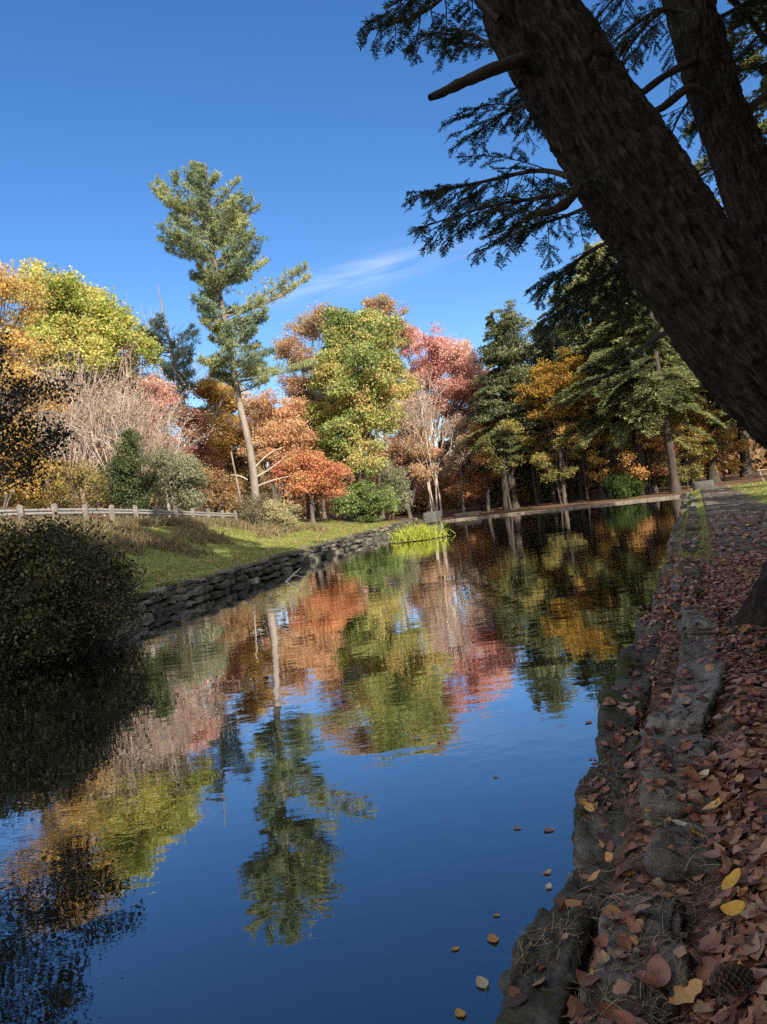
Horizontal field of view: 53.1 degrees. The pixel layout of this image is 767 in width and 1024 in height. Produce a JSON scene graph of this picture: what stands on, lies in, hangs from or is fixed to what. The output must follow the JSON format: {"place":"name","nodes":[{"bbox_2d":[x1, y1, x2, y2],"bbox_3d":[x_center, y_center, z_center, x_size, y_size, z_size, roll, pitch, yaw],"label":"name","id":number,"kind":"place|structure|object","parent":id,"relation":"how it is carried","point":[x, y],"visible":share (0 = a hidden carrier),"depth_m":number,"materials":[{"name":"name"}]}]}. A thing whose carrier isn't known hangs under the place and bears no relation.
{"place":"outdoors","nodes":[
{"label":"outdoors","id":0,"kind":"place"},
{"bbox_2d":[0,511,329,566],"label":"tall grass","id":1,"kind":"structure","parent":0,"point":[119,528],"depth_m":31.21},
{"bbox_2d":[0,497,683,1023],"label":"water","id":2,"kind":"structure","parent":0,"point":[320,789],"depth_m":6.00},
{"bbox_2d":[380,521,454,543],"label":"sedge clump","id":3,"kind":"object","parent":2,"relation":"on","point":[405,533],"visible":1,"depth_m":39.85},
{"bbox_2d":[0,463,766,1023],"bbox_3d":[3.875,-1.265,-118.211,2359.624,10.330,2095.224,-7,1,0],"label":"ground","id":4,"kind":"structure","parent":0,"point":[698,891],"depth_m":7.19,"materials":[{"name":"soil"}]},
{"bbox_2d":[0,259,74,517],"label":"autumn tree","id":5,"kind":"object","parent":4,"relation":"on","point":[19,340],"visible":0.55,"depth_m":34.27,"materials":[{"name":"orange plant"}]},
{"bbox_2d":[0,449,76,518],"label":"autumn shrub","id":6,"kind":"object","parent":4,"relation":"on","point":[44,499],"visible":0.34,"depth_m":37.89,"materials":[{"name":"yellow plant"}]},
{"bbox_2d":[0,283,87,492],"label":"shade tree","id":7,"kind":"object","parent":4,"relation":"on","point":[34,456],"visible":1,"depth_m":13.34,"materials":[{"name":"orange plant"}]},
{"bbox_2d":[2,344,116,515],"bbox_3d":[-19.560,-4.197,43.149,8.482,11.236,7.024,-7,1,35],"label":"bare thicket","id":8,"kind":"object","parent":4,"relation":"on","point":[48,415],"visible":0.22,"depth_m":43.23,"materials":[{"name":"beige plant"}]},
{"bbox_2d":[1,352,120,515],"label":"autumn tree","id":9,"kind":"object","parent":4,"relation":"on","point":[67,431],"visible":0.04,"depth_m":48.50,"materials":[{"name":"plant"}]},
{"bbox_2d":[1,494,123,653],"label":"bush shoots","id":10,"kind":"object","parent":4,"relation":"on","point":[22,516],"visible":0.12,"depth_m":14.69,"materials":[{"name":"green plant"}]},
{"bbox_2d":[0,505,133,675],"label":"overhanging bush","id":11,"kind":"object","parent":4,"relation":"on","point":[31,573],"visible":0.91,"depth_m":13.33,"materials":[{"name":"green plant"}]},
{"bbox_2d":[41,457,126,518],"bbox_3d":[-15.643,-0.849,39.998,4.907,4.512,4.800,-7,1,0],"label":"autumn shrub","id":12,"kind":"object","parent":4,"relation":"on","point":[82,474],"visible":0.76,"depth_m":39.76,"materials":[{"name":"yellow plant"}]},
{"bbox_2d":[0,254,170,519],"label":"autumn tree","id":13,"kind":"object","parent":4,"relation":"on","point":[98,325],"visible":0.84,"depth_m":45.24,"materials":[{"name":"yellow plant"}]},
{"bbox_2d":[2,519,175,657],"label":"bush shoots","id":14,"kind":"object","parent":4,"relation":"on","point":[125,604],"visible":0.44,"depth_m":14.01,"materials":[{"name":"green plant"}]},
{"bbox_2d":[19,340,159,518],"bbox_3d":[-17.335,-3.927,42.580,9.919,10.699,6.169,-7,1,21],"label":"bare thicket","id":15,"kind":"object","parent":4,"relation":"on","point":[71,410],"visible":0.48,"depth_m":42.06,"materials":[{"name":"beige plant"}]},
{"bbox_2d":[28,515,152,639],"bbox_3d":[-6.262,1.983,16.152,3.018,4.120,2.741,-7,1,0],"label":"overhanging bush","id":16,"kind":"object","parent":4,"relation":"on","point":[119,565],"visible":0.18,"depth_m":15.94,"materials":[{"name":"green plant"}]},
{"bbox_2d":[46,363,172,519],"bbox_3d":[-14.373,-3.214,42.416,7.425,9.153,7.392,-7,1,0],"label":"bare thicket","id":17,"kind":"object","parent":4,"relation":"on","point":[94,418],"visible":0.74,"depth_m":41.59,"materials":[{"name":"brown plant"}]},
{"bbox_2d":[1,314,218,519],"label":"bare thicket","id":18,"kind":"object","parent":4,"relation":"on","point":[89,437],"visible":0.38,"depth_m":43.57,"materials":[{"name":"brown plant"}]},
{"bbox_2d":[97,427,165,517],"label":"conifer","id":19,"kind":"object","parent":4,"relation":"on","point":[136,486],"visible":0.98,"depth_m":39.18,"materials":[{"name":"green plant"}]},
{"bbox_2d":[87,366,183,475],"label":"autumn tree","id":20,"kind":"object","parent":4,"relation":"on","point":[122,392],"visible":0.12,"depth_m":49.27,"materials":[{"name":"plant"}]},
{"bbox_2d":[77,385,203,517],"bbox_3d":[-13.174,-2.946,43.713,6.394,8.450,7.317,-7,1,0],"label":"bare thicket","id":21,"kind":"object","parent":4,"relation":"on","point":[156,440],"visible":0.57,"depth_m":42.73,"materials":[{"name":"brown plant"}]},
{"bbox_2d":[0,503,295,520],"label":"fence","id":22,"kind":"object","parent":4,"relation":"on","point":[111,511],"visible":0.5,"depth_m":32.96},
{"bbox_2d":[95,364,221,518],"bbox_3d":[-13.074,-3.901,45.336,7.566,10.415,6.522,-7,1,0],"label":"bare thicket","id":23,"kind":"object","parent":4,"relation":"on","point":[176,405],"visible":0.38,"depth_m":45.09,"materials":[{"name":"beige plant"}]},
{"bbox_2d":[132,373,186,508],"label":"autumn tree","id":24,"kind":"object","parent":4,"relation":"on","point":[167,394],"visible":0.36,"depth_m":47.70,"materials":[{"name":"pink plant"}]},
{"bbox_2d":[139,287,209,516],"bbox_3d":[-15.963,-8.127,59.613,5.878,19.222,5.152,-7,1,0],"label":"white pine","id":25,"kind":"object","parent":4,"relation":"on","point":[157,324],"visible":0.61,"depth_m":59.02,"materials":[{"name":"green plant"}]},
{"bbox_2d":[140,443,213,516],"bbox_3d":[-11.378,-1.430,41.942,3.898,4.796,3.883,-7,1,0],"label":"autumn shrub","id":26,"kind":"object","parent":4,"relation":"on","point":[183,472],"visible":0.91,"depth_m":41.77,"materials":[{"name":"grey plant"}]},
{"bbox_2d":[118,300,277,516],"bbox_3d":[-16.530,-8.597,61.891,16.416,19.364,11.105,-7,1,39],"label":"bare tree","id":27,"kind":"object","parent":4,"relation":"on","point":[200,376],"visible":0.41,"depth_m":59.83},
{"bbox_2d":[170,402,228,517],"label":"autumn tree","id":28,"kind":"object","parent":4,"relation":"on","point":[200,450],"visible":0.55,"depth_m":56.85,"materials":[{"name":"orange plant"}]},
{"bbox_2d":[0,518,421,670],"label":"dry stone wall","id":29,"kind":"structure","parent":4,"relation":"on","point":[222,581],"depth_m":25.31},
{"bbox_2d":[185,462,250,517],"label":"autumn shrub","id":30,"kind":"object","parent":4,"relation":"on","point":[228,493],"visible":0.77,"depth_m":50.75,"materials":[{"name":"orange plant"}]},
{"bbox_2d":[179,375,257,517],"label":"autumn tree","id":31,"kind":"object","parent":4,"relation":"on","point":[210,390],"visible":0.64,"depth_m":61.27,"materials":[{"name":"orange plant"}]},
{"bbox_2d":[183,449,263,512],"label":"autumn tree","id":32,"kind":"object","parent":4,"relation":"on","point":[242,468],"visible":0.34,"depth_m":64.84,"materials":[{"name":"orange plant"}]},
{"bbox_2d":[148,159,318,518],"bbox_3d":[-9.137,-11.058,50.008,9.969,24.155,7.856,-7,1,0],"label":"white pine","id":33,"kind":"object","parent":4,"relation":"on","point":[211,276],"visible":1,"depth_m":48.96,"materials":[{"name":"green plant"}]},
{"bbox_2d":[234,491,275,524],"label":"autumn shrub","id":34,"kind":"object","parent":4,"relation":"on","point":[249,513],"visible":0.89,"depth_m":46.37,"materials":[{"name":"grey plant"}]},
{"bbox_2d":[227,388,324,503],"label":"autumn tree","id":35,"kind":"object","parent":4,"relation":"on","point":[271,427],"visible":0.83,"depth_m":61.70,"materials":[{"name":"orange plant"}]},
{"bbox_2d":[257,495,305,529],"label":"autumn shrub","id":36,"kind":"object","parent":4,"relation":"on","point":[274,514],"visible":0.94,"depth_m":45.86,"materials":[{"name":"yellow plant"}]},
{"bbox_2d":[268,301,338,518],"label":"autumn tree","id":37,"kind":"object","parent":4,"relation":"on","point":[286,349],"visible":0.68,"depth_m":67.79,"materials":[{"name":"orange plant"}]},
{"bbox_2d":[263,445,353,523],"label":"autumn tree","id":38,"kind":"object","parent":4,"relation":"on","point":[312,475],"visible":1,"depth_m":55.07,"materials":[{"name":"orange plant"}]},
{"bbox_2d":[296,370,345,518],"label":"autumn tree","id":39,"kind":"object","parent":4,"relation":"on","point":[312,409],"visible":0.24,"depth_m":64.65,"materials":[{"name":"orange plant"}]},
{"bbox_2d":[307,303,422,522],"bbox_3d":[-1.156,-8.209,61.946,9.315,17.956,9.560,-7,1,0],"label":"autumn tree","id":40,"kind":"object","parent":4,"relation":"on","point":[362,398],"visible":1,"depth_m":61.02,"materials":[{"name":"green plant"}]},
{"bbox_2d":[328,478,402,522],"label":"autumn shrub","id":41,"kind":"object","parent":4,"relation":"on","point":[375,500],"visible":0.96,"depth_m":60.80,"materials":[{"name":"green plant"}]},
{"bbox_2d":[0,395,766,519],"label":"woods","id":42,"kind":"object","parent":4,"relation":"on","point":[444,481],"visible":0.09,"depth_m":86.05,"materials":[{"name":"brown plant"}]},
{"bbox_2d":[357,292,415,517],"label":"autumn tree","id":43,"kind":"object","parent":4,"relation":"on","point":[385,304],"visible":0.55,"depth_m":71.43,"materials":[{"name":"orange plant"}]},
{"bbox_2d":[372,458,414,519],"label":"autumn shrub","id":44,"kind":"object","parent":4,"relation":"on","point":[395,479],"visible":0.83,"depth_m":64.64,"materials":[{"name":"grey plant"}]},
{"bbox_2d":[47,482,766,1023],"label":"leaf litter","id":45,"kind":"object","parent":4,"relation":"on","point":[737,812],"visible":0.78,"depth_m":3.67,"materials":[{"name":"brown plant"}]},
{"bbox_2d":[379,402,445,517],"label":"autumn tree","id":46,"kind":"object","parent":4,"relation":"on","point":[402,457],"visible":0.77,"depth_m":71.60,"materials":[{"name":"brown plant"}]},
{"bbox_2d":[76,480,766,596],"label":"lawn grass","id":47,"kind":"structure","parent":4,"relation":"on","point":[347,524],"depth_m":31.78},
{"bbox_2d":[375,365,468,515],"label":"bare tree","id":48,"kind":"object","parent":4,"relation":"on","point":[424,403],"visible":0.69,"depth_m":71.06,"materials":[{"name":"grey plant"}]},
{"bbox_2d":[392,320,493,510],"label":"autumn tree","id":49,"kind":"object","parent":4,"relation":"on","point":[443,356],"visible":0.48,"depth_m":74.41,"materials":[{"name":"pink plant"}]},
{"bbox_2d":[436,410,490,512],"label":"autumn tree","id":50,"kind":"object","parent":4,"relation":"on","point":[460,461],"visible":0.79,"depth_m":72.64,"materials":[{"name":"brown plant"}]},
{"bbox_2d":[440,467,492,511],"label":"understory tree","id":51,"kind":"object","parent":4,"relation":"on","point":[473,491],"visible":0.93,"depth_m":73.15,"materials":[{"name":"brown plant"}]},
{"bbox_2d":[452,336,491,510],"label":"autumn tree","id":52,"kind":"object","parent":4,"relation":"on","point":[478,505],"visible":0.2,"depth_m":74.73,"materials":[{"name":"red plant"}]},
{"bbox_2d":[458,411,500,511],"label":"understory tree","id":53,"kind":"object","parent":4,"relation":"on","point":[488,474],"visible":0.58,"depth_m":70.87,"materials":[{"name":"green plant"}]},
{"bbox_2d":[453,312,553,508],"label":"hemlock tree","id":54,"kind":"object","parent":4,"relation":"on","point":[490,319],"visible":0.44,"depth_m":68.94,"materials":[{"name":"green plant"}]},
{"bbox_2d":[472,415,537,510],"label":"understory tree","id":55,"kind":"object","parent":4,"relation":"on","point":[498,463],"visible":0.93,"depth_m":67.50,"materials":[{"name":"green plant"}]},
{"bbox_2d":[463,299,548,509],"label":"evergreen tree","id":56,"kind":"object","parent":4,"relation":"on","point":[508,323],"visible":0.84,"depth_m":68.34,"materials":[{"name":"green plant"}]},
{"bbox_2d":[494,985,572,1023],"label":"edging stone","id":57,"kind":"object","parent":4,"relation":"on","point":[537,1006],"visible":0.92,"depth_m":2.64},
{"bbox_2d":[520,406,563,504],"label":"understory tree","id":58,"kind":"object","parent":4,"relation":"on","point":[532,451],"visible":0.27,"depth_m":69.92,"materials":[{"name":"green plant"}]},
{"bbox_2d":[515,323,573,502],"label":"evergreen tree","id":59,"kind":"object","parent":4,"relation":"on","point":[539,492],"visible":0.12,"depth_m":72.60,"materials":[{"name":"green plant"}]},
{"bbox_2d":[516,453,574,500],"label":"understory tree","id":60,"kind":"object","parent":4,"relation":"on","point":[544,485],"visible":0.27,"depth_m":73.63,"materials":[{"name":"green plant"}]},
{"bbox_2d":[498,907,596,999],"bbox_3d":[0.678,1.944,2.984,0.328,0.605,0.587,-7,1,26],"label":"edging stone","id":61,"kind":"object","parent":4,"relation":"on","point":[560,977],"visible":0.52,"depth_m":2.93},
{"bbox_2d":[511,343,594,503],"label":"autumn tree","id":62,"kind":"object","parent":4,"relation":"on","point":[551,377],"visible":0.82,"depth_m":65.41,"materials":[{"name":"orange plant"}]},
{"bbox_2d":[534,395,572,502],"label":"understory tree","id":63,"kind":"object","parent":4,"relation":"on","point":[553,456],"visible":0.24,"depth_m":68.85,"materials":[{"name":"green plant"}]},
{"bbox_2d":[423,495,684,523],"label":"dam curb","id":64,"kind":"structure","parent":4,"relation":"on","point":[617,502],"depth_m":60.68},
{"bbox_2d":[529,429,586,503],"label":"understory tree","id":65,"kind":"object","parent":4,"relation":"on","point":[539,461],"visible":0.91,"depth_m":65.44,"materials":[{"name":"green plant"}]},
{"bbox_2d":[355,0,766,450],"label":"leaning hemlock","id":66,"kind":"object","parent":4,"relation":"on","point":[691,264],"visible":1,"depth_m":4.88,"materials":[{"name":"brown plant"}]},
{"bbox_2d":[516,312,614,498],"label":"hemlock tree","id":67,"kind":"object","parent":4,"relation":"on","point":[571,489],"visible":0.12,"depth_m":72.58,"materials":[{"name":"green plant"}]},
{"bbox_2d":[563,404,601,499],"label":"understory tree","id":68,"kind":"object","parent":4,"relation":"on","point":[580,467],"visible":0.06,"depth_m":67.91,"materials":[{"name":"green plant"}]},
{"bbox_2d":[551,865,616,926],"bbox_3d":[0.953,1.885,3.412,0.334,0.546,0.502,-7,1,25],"label":"edging stone","id":69,"kind":"object","parent":4,"relation":"on","point":[573,886],"visible":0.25,"depth_m":3.40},
{"bbox_2d":[552,394,619,500],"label":"understory tree","id":70,"kind":"object","parent":4,"relation":"on","point":[596,439],"visible":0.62,"depth_m":65.08,"materials":[{"name":"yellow plant"}]},
{"bbox_2d":[542,234,634,497],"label":"evergreen tree","id":71,"kind":"object","parent":4,"relation":"on","point":[577,339],"visible":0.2,"depth_m":66.03,"materials":[{"name":"green plant"}]},
{"bbox_2d":[539,242,648,497],"bbox_3d":[18.173,-11.921,65.794,10.043,22.055,10.641,-7,2,-4],"label":"hemlock tree","id":72,"kind":"object","parent":4,"relation":"on","point":[592,422],"visible":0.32,"depth_m":64.81,"materials":[{"name":"green plant"}]},
{"bbox_2d":[573,813,627,867],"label":"edging stone","id":73,"kind":"object","parent":4,"relation":"on","point":[593,852],"visible":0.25,"depth_m":3.77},
{"bbox_2d":[571,763,638,856],"bbox_3d":[1.321,1.842,4.468,0.390,0.581,0.755,-7,1,23],"label":"edging stone","id":74,"kind":"object","parent":4,"relation":"on","point":[602,803],"visible":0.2,"depth_m":4.40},
{"bbox_2d":[584,430,635,482],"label":"understory tree","id":75,"kind":"object","parent":4,"relation":"on","point":[592,457],"visible":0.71,"depth_m":64.89,"materials":[{"name":"orange plant"}]},
{"bbox_2d":[595,696,646,768],"bbox_3d":[1.663,1.748,5.376,0.407,0.637,1.186,-7,1,22],"label":"edging stone","id":76,"kind":"object","parent":4,"relation":"on","point":[615,714],"visible":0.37,"depth_m":5.42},
{"bbox_2d":[597,669,653,703],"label":"edging stone","id":77,"kind":"object","parent":4,"relation":"on","point":[621,677],"visible":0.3,"depth_m":6.33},
{"bbox_2d":[572,970,679,1023],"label":"edging stone","id":78,"kind":"object","parent":4,"relation":"on","point":[634,989],"visible":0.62,"depth_m":2.41,"materials":[{"name":"grey stone"}]},
{"bbox_2d":[646,954,670,986],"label":"fallen leaf","id":79,"kind":"object","parent":78,"relation":"on","point":[658,963],"visible":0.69,"depth_m":2.47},
{"bbox_2d":[662,978,702,1008],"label":"fallen leaf","id":80,"kind":"object","parent":78,"relation":"on","point":[690,991],"visible":1,"depth_m":2.40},
{"bbox_2d":[600,471,653,498],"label":"autumn shrub","id":81,"kind":"object","parent":4,"relation":"on","point":[616,485],"visible":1,"depth_m":62.06,"materials":[{"name":"green plant"}]},
{"bbox_2d":[553,247,717,495],"bbox_3d":[20.005,-11.873,63.298,13.129,21.675,11.800,-7,1,-27],"label":"hemlock tree","id":82,"kind":"object","parent":4,"relation":"on","point":[621,439],"visible":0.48,"depth_m":61.51,"materials":[{"name":"green plant"}]},
{"bbox_2d":[507,708,766,1023],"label":"pine needles","id":83,"kind":"object","parent":4,"relation":"on","point":[642,897],"visible":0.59,"depth_m":2.94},
{"bbox_2d":[709,962,753,995],"bbox_3d":[1.041,1.394,2.293,0.138,0.084,0.084,-7,1,-20],"label":"pine cone","id":84,"kind":"object","parent":83,"relation":"on","point":[728,977],"visible":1,"depth_m":2.27,"materials":[{"name":"brown plant"}]},
{"bbox_2d":[616,643,658,671],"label":"edging stone","id":85,"kind":"object","parent":4,"relation":"on","point":[628,654],"visible":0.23,"depth_m":7.50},
{"bbox_2d":[594,892,700,1007],"bbox_3d":[0.939,1.588,2.719,0.355,0.282,0.542,-7,1,19],"label":"edging stone","id":86,"kind":"object","parent":4,"relation":"on","point":[688,965],"visible":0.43,"depth_m":2.67,"materials":[{"name":"grey stone"}]},
{"bbox_2d":[617,428,679,494],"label":"understory tree","id":87,"kind":"object","parent":4,"relation":"on","point":[628,457],"visible":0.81,"depth_m":62.03,"materials":[{"name":"orange plant"}]},
{"bbox_2d":[596,273,701,469],"bbox_3d":[22.024,-11.288,63.937,8.715,19.458,7.837,-7,1,25],"label":"evergreen tree","id":88,"kind":"object","parent":4,"relation":"on","point":[677,359],"visible":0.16,"depth_m":63.07,"materials":[{"name":"green plant"}]},
{"bbox_2d":[639,360,675,492],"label":"understory tree","id":89,"kind":"object","parent":4,"relation":"on","point":[655,488],"visible":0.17,"depth_m":62.93,"materials":[{"name":"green plant"}]},
{"bbox_2d":[595,278,725,493],"bbox_3d":[21.285,-11.906,59.660,10.621,21.602,9.138,-8,0,-8],"label":"hemlock tree","id":90,"kind":"object","parent":4,"relation":"on","point":[663,393],"visible":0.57,"depth_m":59.65,"materials":[{"name":"green plant"}]},
{"bbox_2d":[633,492,704,643],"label":"stone retaining wall","id":91,"kind":"structure","parent":4,"relation":"on","point":[641,630],"depth_m":12.39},
{"bbox_2d":[591,0,766,636],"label":"upright hemlock","id":92,"kind":"object","parent":4,"relation":"on","point":[726,128],"visible":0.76,"depth_m":7.01,"materials":[{"name":"brown plant"}]},
{"bbox_2d":[639,728,722,824],"bbox_3d":[1.644,1.482,4.212,0.448,0.345,1.172,-7,1,18],"label":"edging stone","id":93,"kind":"object","parent":4,"relation":"on","point":[660,807],"visible":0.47,"depth_m":3.92,"materials":[{"name":"grey stone"}]},
{"bbox_2d":[644,816,723,881],"bbox_3d":[1.370,1.540,3.414,0.331,0.313,0.611,-7,1,25],"label":"edging stone","id":94,"kind":"object","parent":4,"relation":"on","point":[662,864],"visible":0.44,"depth_m":3.20,"materials":[{"name":"grey stone"}]},
{"bbox_2d":[645,659,728,736],"bbox_3d":[2.207,1.380,5.434,0.398,0.371,1.556,-7,1,30],"label":"edging stone","id":95,"kind":"object","parent":4,"relation":"on","point":[713,691],"visible":0.48,"depth_m":5.19,"materials":[{"name":"grey stone"}]},
{"bbox_2d":[658,427,717,489],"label":"understory tree","id":96,"kind":"object","parent":4,"relation":"on","point":[685,476],"visible":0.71,"depth_m":61.67,"materials":[{"name":"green plant"}]},
{"bbox_2d":[659,393,719,481],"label":"understory tree","id":97,"kind":"object","parent":4,"relation":"on","point":[679,426],"visible":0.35,"depth_m":63.16,"materials":[{"name":"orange plant"}]},
{"bbox_2d":[666,356,727,482],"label":"hemlock tree","id":98,"kind":"object","parent":4,"relation":"on","point":[713,475],"visible":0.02,"depth_m":65.62,"materials":[{"name":"green plant"}]},
{"bbox_2d":[679,637,721,666],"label":"edging stone","id":99,"kind":"object","parent":4,"relation":"on","point":[700,650],"visible":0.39,"depth_m":6.49,"materials":[{"name":"grey stone"}]},
{"bbox_2d":[681,604,720,638],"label":"edging stone","id":100,"kind":"object","parent":4,"relation":"on","point":[697,625],"visible":0.41,"depth_m":7.41,"materials":[{"name":"grey stone"}]},
{"bbox_2d":[650,0,766,336],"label":"hemlock tree","id":101,"kind":"object","parent":4,"relation":"on","point":[762,125],"visible":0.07,"depth_m":38.74,"materials":[{"name":"green plant"}]},
{"bbox_2d":[671,376,750,482],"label":"evergreen tree","id":102,"kind":"object","parent":4,"relation":"on","point":[734,424],"visible":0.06,"depth_m":71.83,"materials":[{"name":"green plant"}]},
{"bbox_2d":[685,376,744,434],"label":"hemlock tree","id":103,"kind":"object","parent":4,"relation":"on","point":[730,421],"visible":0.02,"depth_m":62.97,"materials":[{"name":"green plant"}]},
{"bbox_2d":[680,190,761,477],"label":"hemlock tree","id":104,"kind":"object","parent":4,"relation":"on","point":[746,468],"visible":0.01,"depth_m":67.67,"materials":[{"name":"green plant"}]},
{"bbox_2d":[693,425,756,480],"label":"understory tree","id":105,"kind":"object","parent":4,"relation":"on","point":[734,448],"visible":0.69,"depth_m":65.88,"materials":[{"name":"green plant"}]},
{"bbox_2d":[0,0,766,468],"label":"sky","id":106,"kind":"structure","parent":0,"point":[99,98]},
{"bbox_2d":[700,484,766,655],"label":"path","id":107,"kind":"structure","parent":0,"point":[732,500],"depth_m":20.25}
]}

